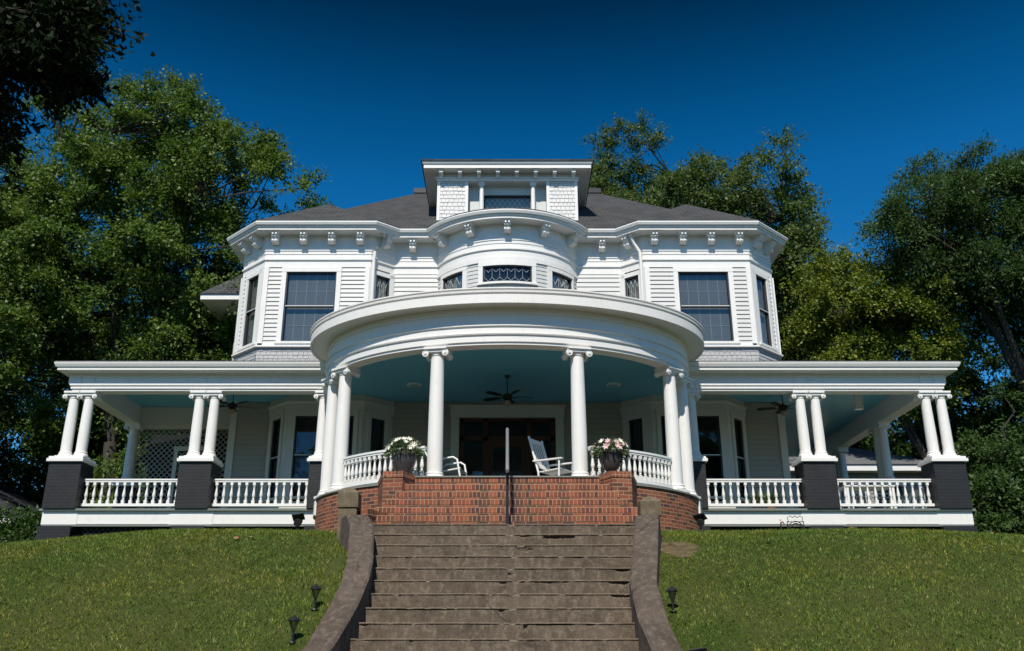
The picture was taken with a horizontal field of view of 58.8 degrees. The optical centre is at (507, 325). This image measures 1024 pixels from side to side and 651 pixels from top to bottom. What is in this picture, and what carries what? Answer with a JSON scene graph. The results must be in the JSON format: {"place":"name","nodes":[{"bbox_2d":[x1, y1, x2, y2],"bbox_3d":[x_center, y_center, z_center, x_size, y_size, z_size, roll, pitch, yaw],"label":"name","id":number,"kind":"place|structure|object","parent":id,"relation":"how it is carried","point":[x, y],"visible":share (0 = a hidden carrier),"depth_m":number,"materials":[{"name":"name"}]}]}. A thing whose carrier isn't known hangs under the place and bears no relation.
{"place":"outdoors","nodes":[
{"label":"outdoors","id":0,"kind":"place"},
{"bbox_2d":[0,527,1023,650],"bbox_3d":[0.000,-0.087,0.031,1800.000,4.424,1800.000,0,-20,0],"label":"ground","id":1,"kind":"structure","parent":0,"point":[336,565],"depth_m":12.23,"materials":[{"name":"green plant"}]},
{"bbox_2d":[0,357,27,482],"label":"dark green tree","id":2,"kind":"object","parent":1,"relation":"on","point":[3,450],"visible":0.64,"depth_m":39.85,"materials":[{"name":"green plant"}]},
{"bbox_2d":[0,484,41,537],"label":"neighbouring house","id":3,"kind":"structure","parent":1,"relation":"on","point":[11,497],"depth_m":31.88,"materials":[{"name":"beige paint"}]},
{"bbox_2d":[0,501,42,542],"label":"shrub","id":4,"kind":"object","parent":1,"relation":"on","point":[16,528],"visible":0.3,"depth_m":27.36,"materials":[{"name":"green plant"}]},
{"bbox_2d":[0,123,88,456],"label":"olive green tree","id":5,"kind":"object","parent":1,"relation":"on","point":[12,314],"visible":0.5,"depth_m":32.02,"materials":[{"name":"green plant"}]},
{"bbox_2d":[0,300,130,492],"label":"dark green tree","id":6,"kind":"object","parent":1,"relation":"on","point":[20,466],"visible":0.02,"depth_m":42.44,"materials":[{"name":"green plant"}]},
{"bbox_2d":[0,0,154,194],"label":"dark tree","id":7,"kind":"object","parent":1,"relation":"on","point":[54,46],"visible":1,"depth_m":3.80,"materials":[{"name":"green plant"}]},
{"bbox_2d":[0,405,185,504],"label":"dark green tree","id":8,"kind":"object","parent":1,"relation":"on","point":[34,494],"visible":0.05,"depth_m":36.38,"materials":[{"name":"green plant"}]},
{"bbox_2d":[0,290,219,486],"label":"dark green tree","id":9,"kind":"object","parent":1,"relation":"on","point":[7,465],"depth_m":48.68,"materials":[{"name":"green plant"}]},
{"bbox_2d":[88,444,148,507],"bbox_3d":[-12.775,6.267,29.585,4.843,4.998,3.773,0,-20,0],"label":"shrub","id":10,"kind":"object","parent":1,"relation":"on","point":[119,466],"visible":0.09,"depth_m":29.93,"materials":[{"name":"green plant"}]},
{"bbox_2d":[0,64,333,507],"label":"olive green tree","id":11,"kind":"object","parent":1,"relation":"on","point":[173,197],"visible":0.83,"depth_m":33.02,"materials":[{"name":"green plant"}]},
{"bbox_2d":[173,321,228,434],"bbox_3d":[-9.007,5.342,39.653,11.756,14.486,9.679,12,-23,-31],"label":"olive green tree","id":12,"kind":"object","parent":1,"relation":"on","point":[224,431],"depth_m":37.25,"materials":[{"name":"green plant"}]},
{"bbox_2d":[288,615,300,642],"bbox_3d":[-2.600,3.737,11.036,0.160,0.435,0.158,0,-20,0],"label":"path light","id":13,"kind":"object","parent":1,"relation":"on","point":[293,618],"visible":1,"depth_m":11.04,"materials":[{"name":"black metal"}]},
{"bbox_2d":[292,513,304,530],"bbox_3d":[-3.930,3.722,17.062,0.220,0.396,0.225,0,-20,0],"label":"spotlight","id":14,"kind":"object","parent":1,"relation":"on","point":[298,518],"visible":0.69,"depth_m":17.05,"materials":[{"name":"black metal"}]},
{"bbox_2d":[310,584,321,610],"bbox_3d":[-2.500,3.586,11.834,0.160,0.435,0.158,0,-20,0],"label":"path light","id":15,"kind":"object","parent":1,"relation":"on","point":[316,587],"visible":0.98,"depth_m":11.84,"materials":[{"name":"black metal"}]},
{"bbox_2d":[302,514,373,650],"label":"stair curb","id":16,"kind":"structure","parent":1,"relation":"on","point":[337,627],"depth_m":12.12,"materials":[{"name":"grey concrete"}]},
{"bbox_2d":[336,488,361,539],"bbox_3d":[-2.630,3.272,15.027,0.347,1.170,0.347,0,-20,0],"label":"stair post","id":17,"kind":"object","parent":1,"relation":"on","point":[348,500],"visible":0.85,"depth_m":14.98,"materials":[{"name":"beige stone"}]},
{"bbox_2d":[350,523,638,650],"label":"concrete stairs","id":18,"kind":"structure","parent":1,"relation":"on","point":[500,587],"depth_m":12.86,"materials":[{"name":"concrete"}]},
{"bbox_2d":[506,428,510,524],"bbox_3d":[0.000,2.624,16.180,0.120,2.088,2.364,0,-20,0],"label":"handrail","id":19,"kind":"object","parent":18,"relation":"on","point":[507,475],"visible":0.93,"depth_m":15.13,"materials":[{"name":"black metal"}]},
{"bbox_2d":[35,159,977,540],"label":"house","id":20,"kind":"structure","parent":1,"relation":"on","point":[457,289],"depth_m":23.18,"materials":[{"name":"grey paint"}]},
{"bbox_2d":[172,452,202,507],"bbox_3d":[-8.510,4.336,24.272,0.771,1.920,0.015,0,-20,0],"label":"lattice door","id":21,"kind":"structure","parent":20,"relation":"in","point":[179,452],"depth_m":24.44,"materials":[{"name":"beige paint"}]},
{"bbox_2d":[208,394,257,413],"bbox_3d":[-7.032,1.957,23.222,1.245,0.630,1.253,0,-20,0],"label":"ceiling fan","id":22,"kind":"object","parent":20,"relation":"hanging from","point":[232,406],"visible":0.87,"depth_m":23.07,"materials":[{"name":"brown metal"}]},
{"bbox_2d":[237,269,261,350],"bbox_3d":[-7.025,-0.420,25.079,0.880,2.220,0.225,-18,-27,41],"label":"window","id":23,"kind":"structure","parent":20,"relation":"in","point":[256,275],"depth_m":25.18,"materials":[{"name":"white paint"}]},
{"bbox_2d":[262,410,284,502],"bbox_3d":[-6.032,3.382,23.580,0.145,2.330,0.720,17,-26,-40],"label":"window","id":24,"kind":"structure","parent":20,"relation":"in","point":[274,454],"depth_m":23.65,"materials":[{"name":"beige paint"}]},
{"bbox_2d":[284,408,318,498],"bbox_3d":[-5.150,3.276,23.286,0.940,2.330,0.225,0,-20,0],"label":"window","id":25,"kind":"structure","parent":20,"relation":"in","point":[307,418],"depth_m":23.41,"materials":[{"name":"glass"}]},
{"bbox_2d":[274,267,341,343],"bbox_3d":[-5.380,-0.536,24.757,1.700,2.220,0.225,0,-20,0],"label":"window","id":26,"kind":"structure","parent":20,"relation":"in","point":[313,292],"depth_m":24.88,"materials":[{"name":"glass"}]},
{"bbox_2d":[348,408,358,479],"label":"window","id":27,"kind":"structure","parent":20,"relation":"in","point":[354,412],"depth_m":23.41,"materials":[{"name":"beige paint"}]},
{"bbox_2d":[366,410,388,476],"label":"window","id":28,"kind":"structure","parent":20,"relation":"in","point":[382,419],"depth_m":23.83,"materials":[{"name":"beige paint"}]},
{"bbox_2d":[374,271,393,298],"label":"window","id":29,"kind":"structure","parent":20,"relation":"in","point":[380,285],"depth_m":25.28,"materials":[{"name":"white paint"}]},
{"bbox_2d":[380,436,424,472],"bbox_3d":[-1.952,2.417,16.993,0.846,0.736,0.722,0,-20,0],"label":"planter","id":30,"kind":"object","parent":20,"relation":"on","point":[404,457],"visible":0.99,"depth_m":16.84,"materials":[{"name":"plant"}]},
{"bbox_2d":[425,451,466,475],"bbox_3d":[-1.215,2.863,18.115,0.834,0.754,0.620,-4,-20,11],"label":"patio chair","id":31,"kind":"object","parent":20,"relation":"on","point":[458,470],"visible":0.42,"depth_m":18.02,"materials":[{"name":"white paint"}]},
{"bbox_2d":[441,266,467,289],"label":"window","id":32,"kind":"structure","parent":20,"relation":"in","point":[460,281],"depth_m":24.87,"materials":[{"name":"white paint"}]},
{"bbox_2d":[487,441,526,475],"bbox_3d":[0.000,4.111,23.778,1.040,2.210,0.075,0,-20,0],"label":"front door","id":33,"kind":"structure","parent":20,"relation":"in","point":[491,444],"depth_m":24.04,"materials":[{"name":"brown wood"}]},
{"bbox_2d":[476,260,537,285],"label":"window","id":34,"kind":"structure","parent":20,"relation":"in","point":[495,274],"depth_m":24.36,"materials":[{"name":"white paint"}]},
{"bbox_2d":[484,195,530,208],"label":"window","id":35,"kind":"structure","parent":20,"relation":"in","point":[490,201],"depth_m":28.23,"materials":[{"name":"glass"}]},
{"bbox_2d":[484,375,534,405],"bbox_3d":[0.037,1.574,21.973,1.240,0.750,1.255,0,-20,0],"label":"ceiling fan","id":36,"kind":"object","parent":20,"relation":"hanging from","point":[507,397],"visible":1,"depth_m":21.82,"materials":[{"name":"brown metal"}]},
{"bbox_2d":[528,436,571,475],"bbox_3d":[0.938,2.863,18.759,0.947,1.184,0.660,-12,-23,30],"label":"rocking chair","id":37,"kind":"object","parent":20,"relation":"on","point":[558,471],"visible":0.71,"depth_m":18.82,"materials":[{"name":"white paint"}]},
{"bbox_2d":[547,266,573,289],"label":"window","id":38,"kind":"structure","parent":20,"relation":"in","point":[553,281],"depth_m":24.86,"materials":[{"name":"white paint"}]},
{"bbox_2d":[589,435,631,472],"bbox_3d":[1.930,2.411,16.987,0.827,0.743,0.711,0,-20,0],"label":"planter","id":39,"kind":"object","parent":20,"relation":"on","point":[611,459],"visible":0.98,"depth_m":16.85,"materials":[{"name":"plant"}]},
{"bbox_2d":[624,271,640,298],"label":"window","id":40,"kind":"structure","parent":20,"relation":"in","point":[634,284],"depth_m":25.28,"materials":[{"name":"white paint"}]},
{"bbox_2d":[625,410,648,476],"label":"window","id":41,"kind":"structure","parent":20,"relation":"in","point":[631,419],"depth_m":23.86,"materials":[{"name":"beige paint"}]},
{"bbox_2d":[656,408,666,478],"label":"window","id":42,"kind":"structure","parent":20,"relation":"in","point":[660,413],"depth_m":23.41,"materials":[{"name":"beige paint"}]},
{"bbox_2d":[673,267,740,343],"bbox_3d":[5.380,-0.536,24.757,1.700,2.220,0.225,0,-20,0],"label":"window","id":43,"kind":"structure","parent":20,"relation":"in","point":[700,293],"depth_m":24.88,"materials":[{"name":"glass"}]},
{"bbox_2d":[696,408,729,498],"bbox_3d":[5.150,3.263,23.248,0.940,2.330,0.145,0,-20,0],"label":"window","id":44,"kind":"structure","parent":20,"relation":"in","point":[717,413],"depth_m":23.34,"materials":[{"name":"beige paint"}]},
{"bbox_2d":[730,410,750,501],"bbox_3d":[6.036,3.383,23.583,0.145,2.330,0.720,-17,-26,40],"label":"window","id":45,"kind":"structure","parent":20,"relation":"in","point":[741,468],"depth_m":23.65,"materials":[{"name":"beige paint"}]},
{"bbox_2d":[747,490,766,507],"bbox_3d":[5.973,4.214,21.667,0.583,0.593,0.618,0,-20,0],"label":"potted plant","id":46,"kind":"object","parent":20,"relation":"on","point":[757,498],"visible":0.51,"depth_m":21.57,"materials":[{"name":"green plant"}]},
{"bbox_2d":[753,269,777,350],"bbox_3d":[7.025,-0.420,25.079,0.880,2.220,0.225,18,-27,-41],"label":"window","id":47,"kind":"structure","parent":20,"relation":"in","point":[768,309],"depth_m":25.18,"materials":[{"name":"white paint"}]},
{"bbox_2d":[763,490,780,507],"bbox_3d":[6.256,4.197,21.630,0.598,0.600,0.509,0,-20,0],"label":"potted plant","id":48,"kind":"object","parent":20,"relation":"on","point":[772,498],"visible":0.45,"depth_m":21.56,"materials":[{"name":"green plant"}]},
{"bbox_2d":[757,394,795,415],"bbox_3d":[7.061,2.007,23.332,1.256,0.650,1.232,0,-20,0],"label":"ceiling fan","id":49,"kind":"object","parent":20,"relation":"hanging from","point":[782,408],"visible":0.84,"depth_m":23.18,"materials":[{"name":"brown metal"}]},
{"bbox_2d":[843,483,867,507],"bbox_3d":[8.750,4.470,22.906,0.552,0.946,0.516,0,-20,0],"label":"iron chair","id":50,"kind":"object","parent":20,"relation":"on","point":[857,496],"visible":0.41,"depth_m":22.73,"materials":[{"name":"white paint"}]},
{"bbox_2d":[852,394,863,409],"bbox_3d":[8.750,1.786,22.728,0.190,0.640,0.190,0,-20,0],"label":"hanging lantern","id":51,"kind":"object","parent":20,"relation":"hanging from","point":[858,403],"visible":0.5,"depth_m":22.64,"materials":[{"name":"grey glass"}]},
{"bbox_2d":[838,485,896,507],"bbox_3d":[8.750,4.311,22.143,1.200,0.730,0.700,0,-20,0],"label":"patio table","id":52,"kind":"object","parent":20,"relation":"on","point":[864,488],"visible":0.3,"depth_m":22.08,"materials":[{"name":"white paint"}]},
{"bbox_2d":[867,484,890,507],"bbox_3d":[9.397,4.521,23.047,0.552,0.946,0.516,-2,-20,5],"label":"iron chair","id":53,"kind":"object","parent":20,"relation":"on","point":[878,496],"visible":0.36,"depth_m":22.89,"materials":[{"name":"white paint"}]},
{"bbox_2d":[578,108,695,205],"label":"bronzed green tree","id":54,"kind":"object","parent":1,"relation":"on","point":[601,180],"visible":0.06,"depth_m":48.81,"materials":[{"name":"green plant"}]},
{"bbox_2d":[638,496,661,524],"bbox_3d":[2.360,3.338,15.003,0.347,1.030,0.347,0,-20,0],"label":"stair post","id":55,"kind":"object","parent":1,"relation":"on","point":[648,505],"visible":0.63,"depth_m":14.95,"materials":[{"name":"beige stone"}]},
{"bbox_2d":[629,514,681,650],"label":"stair curb","id":56,"kind":"structure","parent":1,"relation":"on","point":[653,631],"depth_m":12.11,"materials":[{"name":"grey concrete"}]},
{"bbox_2d":[666,586,677,612],"bbox_3d":[2.150,3.608,11.826,0.160,0.435,0.158,0,-20,0],"label":"path light","id":57,"kind":"object","parent":1,"relation":"on","point":[671,589],"visible":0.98,"depth_m":11.83,"materials":[{"name":"black metal"}]},
{"bbox_2d":[661,542,698,557],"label":"soil","id":58,"kind":"structure","parent":1,"relation":"on","point":[677,549],"depth_m":14.03,"materials":[{"name":"brown soil"}]},
{"bbox_2d":[687,647,706,650],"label":"spotlight","id":59,"kind":"object","parent":1,"relation":"on","point":[701,649],"visible":1,"depth_m":10.35,"materials":[{"name":"black metal"}]},
{"bbox_2d":[692,513,706,530],"bbox_3d":[3.580,3.684,16.865,0.220,0.396,0.211,-13,-23,32],"label":"spotlight","id":60,"kind":"object","parent":1,"relation":"on","point":[700,518],"visible":0.82,"depth_m":16.84,"materials":[{"name":"black metal"}]},
{"bbox_2d":[649,123,860,360],"bbox_3d":[10.209,1.582,40.391,11.612,21.059,11.363,0,-20,0],"label":"bronzed green tree","id":61,"kind":"object","parent":1,"relation":"on","point":[694,178],"visible":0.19,"depth_m":39.76,"materials":[{"name":"green plant"}]},
{"bbox_2d":[787,516,804,529],"bbox_3d":[6.450,4.579,20.305,0.380,0.668,0.022,0,-20,0],"label":"hose holder","id":62,"kind":"object","parent":1,"relation":"on","point":[795,523],"visible":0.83,"depth_m":20.35,"materials":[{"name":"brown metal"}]},
{"bbox_2d":[776,215,905,448],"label":"bronzed green tree","id":63,"kind":"object","parent":1,"relation":"on","point":[842,274],"visible":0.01,"depth_m":50.83,"materials":[{"name":"green plant"}]},
{"bbox_2d":[789,447,926,507],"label":"neighbouring house","id":64,"kind":"structure","parent":1,"relation":"on","point":[861,463],"depth_m":33.56,"materials":[{"name":"beige paint"}]},
{"bbox_2d":[792,483,797,507],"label":"window","id":65,"kind":"structure","parent":64,"relation":"in","point":[794,490],"depth_m":33.32,"materials":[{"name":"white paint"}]},
{"bbox_2d":[849,483,869,507],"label":"window","id":66,"kind":"structure","parent":64,"relation":"in","point":[857,494],"depth_m":33.28,"materials":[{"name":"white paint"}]},
{"bbox_2d":[902,483,923,507],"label":"window","id":67,"kind":"structure","parent":64,"relation":"in","point":[908,488],"depth_m":33.37,"materials":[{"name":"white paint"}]},
{"bbox_2d":[776,239,979,459],"bbox_3d":[14.432,3.405,33.934,7.644,14.480,6.171,0,-20,0],"label":"yellow green tree","id":68,"kind":"object","parent":1,"relation":"on","point":[881,321],"visible":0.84,"depth_m":34.35,"materials":[{"name":"green plant"}]},
{"bbox_2d":[845,129,1023,391],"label":"dark green tree","id":69,"kind":"object","parent":1,"relation":"on","point":[967,251],"visible":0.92,"depth_m":33.71,"materials":[{"name":"green plant"}]},
{"bbox_2d":[850,331,1023,508],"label":"dark green tree","id":70,"kind":"object","parent":1,"relation":"on","point":[899,444],"visible":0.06,"depth_m":41.33,"materials":[{"name":"green plant"}]},
{"bbox_2d":[941,377,1023,534],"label":"dark green tree","id":71,"kind":"object","parent":1,"relation":"on","point":[1007,452],"visible":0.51,"depth_m":27.43,"materials":[{"name":"green plant"}]},
{"bbox_2d":[954,281,1023,464],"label":"dark green tree","id":72,"kind":"object","parent":1,"relation":"on","point":[998,365],"visible":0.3,"depth_m":41.24,"materials":[{"name":"green plant"}]},
{"bbox_2d":[968,460,1023,534],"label":"shrub","id":73,"kind":"object","parent":1,"relation":"on","point":[997,495],"visible":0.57,"depth_m":24.87,"materials":[{"name":"green plant"}]},
{"bbox_2d":[0,0,1023,489],"label":"sky","id":74,"kind":"structure","parent":0,"point":[366,91],"materials":[{"name":"blue"}]}
]}

